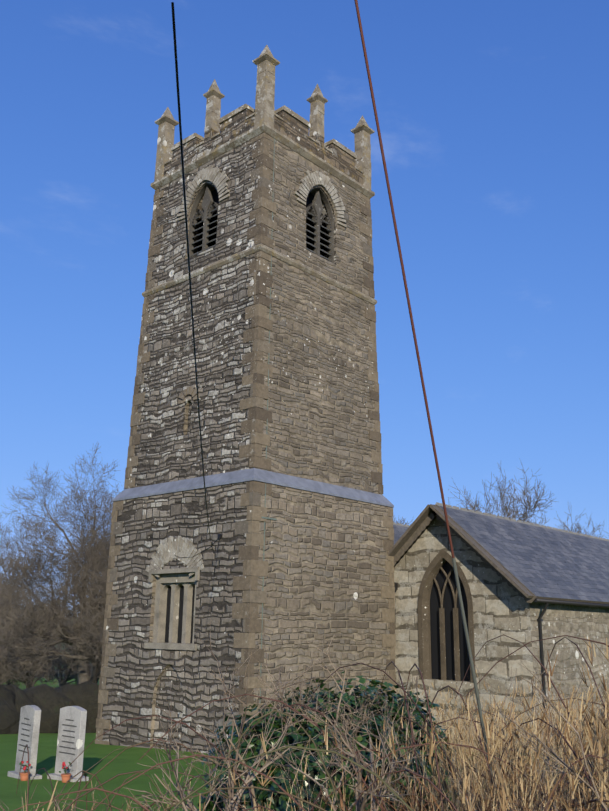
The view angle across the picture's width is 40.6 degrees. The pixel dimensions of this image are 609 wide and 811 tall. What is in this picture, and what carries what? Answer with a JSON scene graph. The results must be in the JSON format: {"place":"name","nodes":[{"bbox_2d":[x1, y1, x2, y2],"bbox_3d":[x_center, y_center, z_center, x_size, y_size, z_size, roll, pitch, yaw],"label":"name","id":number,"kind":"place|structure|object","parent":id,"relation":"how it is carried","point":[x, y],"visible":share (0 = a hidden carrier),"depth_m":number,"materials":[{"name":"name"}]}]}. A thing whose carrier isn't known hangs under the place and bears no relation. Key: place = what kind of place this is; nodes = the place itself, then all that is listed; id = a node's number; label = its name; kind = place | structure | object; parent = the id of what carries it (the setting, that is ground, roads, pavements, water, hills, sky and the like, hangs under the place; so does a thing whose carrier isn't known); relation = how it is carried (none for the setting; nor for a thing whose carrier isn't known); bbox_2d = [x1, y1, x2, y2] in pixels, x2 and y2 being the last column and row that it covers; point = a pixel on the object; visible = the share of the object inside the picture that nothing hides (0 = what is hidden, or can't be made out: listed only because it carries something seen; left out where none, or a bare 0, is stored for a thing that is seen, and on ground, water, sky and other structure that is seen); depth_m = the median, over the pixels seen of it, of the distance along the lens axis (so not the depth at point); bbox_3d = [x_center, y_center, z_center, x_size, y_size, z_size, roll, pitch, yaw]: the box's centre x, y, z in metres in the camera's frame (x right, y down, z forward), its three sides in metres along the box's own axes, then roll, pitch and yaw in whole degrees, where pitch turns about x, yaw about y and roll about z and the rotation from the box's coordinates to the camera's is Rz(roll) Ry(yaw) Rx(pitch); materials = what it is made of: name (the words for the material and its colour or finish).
{"place":"outdoors","nodes":[
{"label":"outdoors","id":0,"kind":"place"},
{"bbox_2d":[165,209,330,642],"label":"tower glass louvres","id":1,"kind":"object","parent":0,"point":[180,619],"visible":0.46,"depth_m":22.78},
{"bbox_2d":[125,132,382,494],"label":"upper tower wall","id":2,"kind":"structure","parent":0,"point":[320,404],"depth_m":24.38,"materials":[{"name":"grey stone"}]},
{"bbox_2d":[178,387,199,403],"bbox_3d":[-3.358,-0.319,23.900,0.942,0.438,0.054,-13,-20,40],"label":"small window arch","id":3,"kind":"structure","parent":2,"relation":"attached to","point":[189,391],"depth_m":23.92,"materials":[{"name":"beige stone"}]},
{"bbox_2d":[142,122,376,304],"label":"string courses","id":4,"kind":"object","parent":2,"relation":"attached to","point":[276,134],"visible":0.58,"depth_m":25.45,"materials":[{"name":"grey stone"}]},
{"bbox_2d":[198,189,323,257],"bbox_3d":[-1.563,-0.228,24.216,4.411,13.944,1.500,2,-15,-3],"label":"tower window backing","id":5,"kind":"object","parent":2,"relation":"in","point":[309,201],"visible":0.06,"depth_m":26.01,"materials":[{"name":"black"}]},
{"bbox_2d":[189,183,333,262],"bbox_3d":[-1.322,-5.753,25.655,4.583,2.426,1.069,2,-15,-3],"label":"window tracery","id":6,"kind":"object","parent":2,"relation":"in","point":[208,205],"visible":0.79,"depth_m":25.83,"materials":[{"name":"grey stone"}]},
{"bbox_2d":[177,165,346,227],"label":"window arches","id":7,"kind":"structure","parent":2,"relation":"in","point":[220,180],"depth_m":25.82,"materials":[{"name":"grey stone"}]},
{"bbox_2d":[164,109,362,184],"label":"parapet","id":8,"kind":"structure","parent":2,"relation":"on","point":[289,126],"depth_m":26.17,"materials":[{"name":"grey stone"}]},
{"bbox_2d":[154,45,374,189],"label":"pinnacles","id":9,"kind":"object","parent":8,"relation":"on","point":[266,62],"visible":0.5,"depth_m":26.68,"materials":[{"name":"grey stone"}]},
{"bbox_2d":[0,620,573,810],"bbox_3d":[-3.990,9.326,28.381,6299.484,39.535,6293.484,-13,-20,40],"label":"terrain","id":10,"kind":"structure","parent":0,"point":[126,760],"depth_m":14.84,"materials":[{"name":"green plant"}]},
{"bbox_2d":[7,705,41,779],"bbox_3d":[-4.914,6.104,14.583,0.320,1.500,0.760,13,-19,-38],"label":"headstone","id":11,"kind":"object","parent":10,"relation":"on","point":[29,725],"visible":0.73,"depth_m":14.51,"materials":[{"name":"stone"}]},
{"bbox_2d":[19,761,30,780],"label":"grave flowers","id":12,"kind":"object","parent":10,"relation":"on","point":[24,776],"visible":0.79,"depth_m":13.99,"materials":[{"name":"orange ceramic"}]},
{"bbox_2d":[0,680,99,733],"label":"boundary hedge","id":13,"kind":"object","parent":10,"relation":"on","point":[48,701],"visible":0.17,"depth_m":29.25,"materials":[{"name":"green plant"}]},
{"bbox_2d":[0,444,124,688],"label":"bare tree","id":14,"kind":"object","parent":10,"relation":"on","point":[90,581],"visible":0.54,"depth_m":34.02,"materials":[{"name":"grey plant"}]},
{"bbox_2d":[59,762,73,782],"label":"grave flowers","id":15,"kind":"object","parent":10,"relation":"on","point":[65,776],"visible":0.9,"depth_m":13.82,"materials":[{"name":"orange ceramic"}]},
{"bbox_2d":[47,706,88,781],"bbox_3d":[-4.083,6.028,14.334,0.760,1.500,0.320,-12,-20,38],"label":"headstone","id":16,"kind":"object","parent":10,"relation":"on","point":[71,734],"visible":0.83,"depth_m":14.29,"materials":[{"name":"stone"}]},
{"bbox_2d":[97,480,393,754],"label":"lower tower wall","id":17,"kind":"structure","parent":10,"relation":"on","point":[325,556],"depth_m":22.06,"materials":[{"name":"grey stone"}]},
{"bbox_2d":[144,567,199,650],"bbox_3d":[-3.407,5.488,22.223,2.100,2.100,0.530,-13,-20,40],"label":"tower window frame","id":18,"kind":"object","parent":17,"relation":"attached to","point":[165,580],"visible":0.79,"depth_m":22.33,"materials":[{"name":"beige stone"}]},
{"bbox_2d":[145,536,203,576],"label":"relieving arch","id":19,"kind":"structure","parent":17,"relation":"attached to","point":[169,550],"depth_m":22.43,"materials":[{"name":"grey stone"}]},
{"bbox_2d":[112,468,393,507],"bbox_3d":[-1.529,2.834,25.142,6.070,0.380,6.070,-13,-20,40],"label":"string course","id":20,"kind":"object","parent":17,"relation":"on","point":[256,474],"visible":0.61,"depth_m":22.89,"materials":[{"name":"grey stone"}]},
{"bbox_2d":[95,133,395,744],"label":"corner quoins","id":21,"kind":"object","parent":10,"relation":"on","point":[254,567],"visible":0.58,"depth_m":23.34,"materials":[{"name":"grey stone"}]},
{"bbox_2d":[171,2,221,557],"bbox_3d":[-1.532,1.249,13.393,1.198,1.766,19.319,3,-15,-8],"label":"service cable","id":22,"kind":"object","parent":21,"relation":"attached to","point":[179,115],"visible":1,"depth_m":5.85,"materials":[{"name":"black plastic"}]},
{"bbox_2d":[0,619,608,810],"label":"bare hedge shrubs","id":23,"kind":"object","parent":10,"relation":"on","point":[190,806],"visible":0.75,"depth_m":4.18,"materials":[{"name":"brown plant"}]},
{"bbox_2d":[0,460,608,689],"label":"bare trees","id":24,"kind":"object","parent":10,"relation":"on","point":[61,675],"visible":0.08,"depth_m":60.12,"materials":[{"name":"brown plant"}]},
{"bbox_2d":[3,634,608,810],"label":"bramble stems","id":25,"kind":"object","parent":10,"relation":"on","point":[284,792],"visible":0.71,"depth_m":4.04,"materials":[{"name":"brown plant"}]},
{"bbox_2d":[21,635,608,810],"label":"dry grass bank","id":26,"kind":"structure","parent":10,"relation":"on","point":[514,794],"depth_m":4.30,"materials":[{"name":"plant"}]},
{"bbox_2d":[197,671,461,810],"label":"ivy bush","id":27,"kind":"object","parent":10,"relation":"on","point":[277,773],"depth_m":5.57,"materials":[{"name":"green plant"}]},
{"bbox_2d":[250,617,429,767],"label":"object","id":28,"kind":"object","parent":27,"relation":"on","point":[280,697],"visible":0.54,"depth_m":5.78,"materials":[{"name":"brown plant"}]},
{"bbox_2d":[354,0,498,810],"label":"guy wire","id":29,"kind":"object","parent":10,"relation":"on","point":[424,391],"visible":1,"depth_m":3.77,"materials":[{"name":"brown metal"}]},
{"bbox_2d":[393,517,608,752],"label":"aisle walls","id":30,"kind":"structure","parent":10,"relation":"on","point":[501,607],"depth_m":23.16,"materials":[{"name":"beige stone"}]},
{"bbox_2d":[418,549,475,681],"bbox_3d":[4.140,6.039,23.862,1.850,3.672,0.305,-13,-20,40],"label":"arched window frame","id":31,"kind":"object","parent":30,"relation":"attached to","point":[442,557],"visible":0.98,"depth_m":24.00,"materials":[{"name":"stone"}]},
{"bbox_2d":[430,561,470,680],"bbox_3d":[4.271,6.197,23.972,1.650,3.529,0.030,-13,-20,40],"label":"window glass","id":32,"kind":"object","parent":31,"relation":"in","point":[448,603],"visible":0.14,"depth_m":23.98,"materials":[{"name":"black glass"}]},
{"bbox_2d":[388,504,535,602],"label":"aisle barge boards","id":33,"kind":"object","parent":30,"relation":"attached to","point":[416,528],"visible":0.79,"depth_m":23.57,"materials":[{"name":"brown wood"}]},
{"bbox_2d":[393,506,608,603],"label":"church roofs","id":34,"kind":"structure","parent":30,"relation":"on","point":[541,563],"depth_m":25.39,"materials":[{"name":"grey tile"}]},
{"bbox_2d":[393,502,608,541],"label":"church ridge tiles","id":35,"kind":"object","parent":34,"relation":"on","point":[500,517],"visible":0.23,"depth_m":28.37,"materials":[{"name":"grey tile"}]},
{"bbox_2d":[394,582,608,750],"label":"rainwater goods","id":36,"kind":"object","parent":30,"relation":"attached to","point":[547,602],"visible":0.4,"depth_m":22.22,"materials":[{"name":"black metal"}]},
{"bbox_2d":[0,0,608,612],"label":"sky","id":37,"kind":"structure","parent":0,"point":[493,115],"materials":[{"name":"blue"}]}
]}

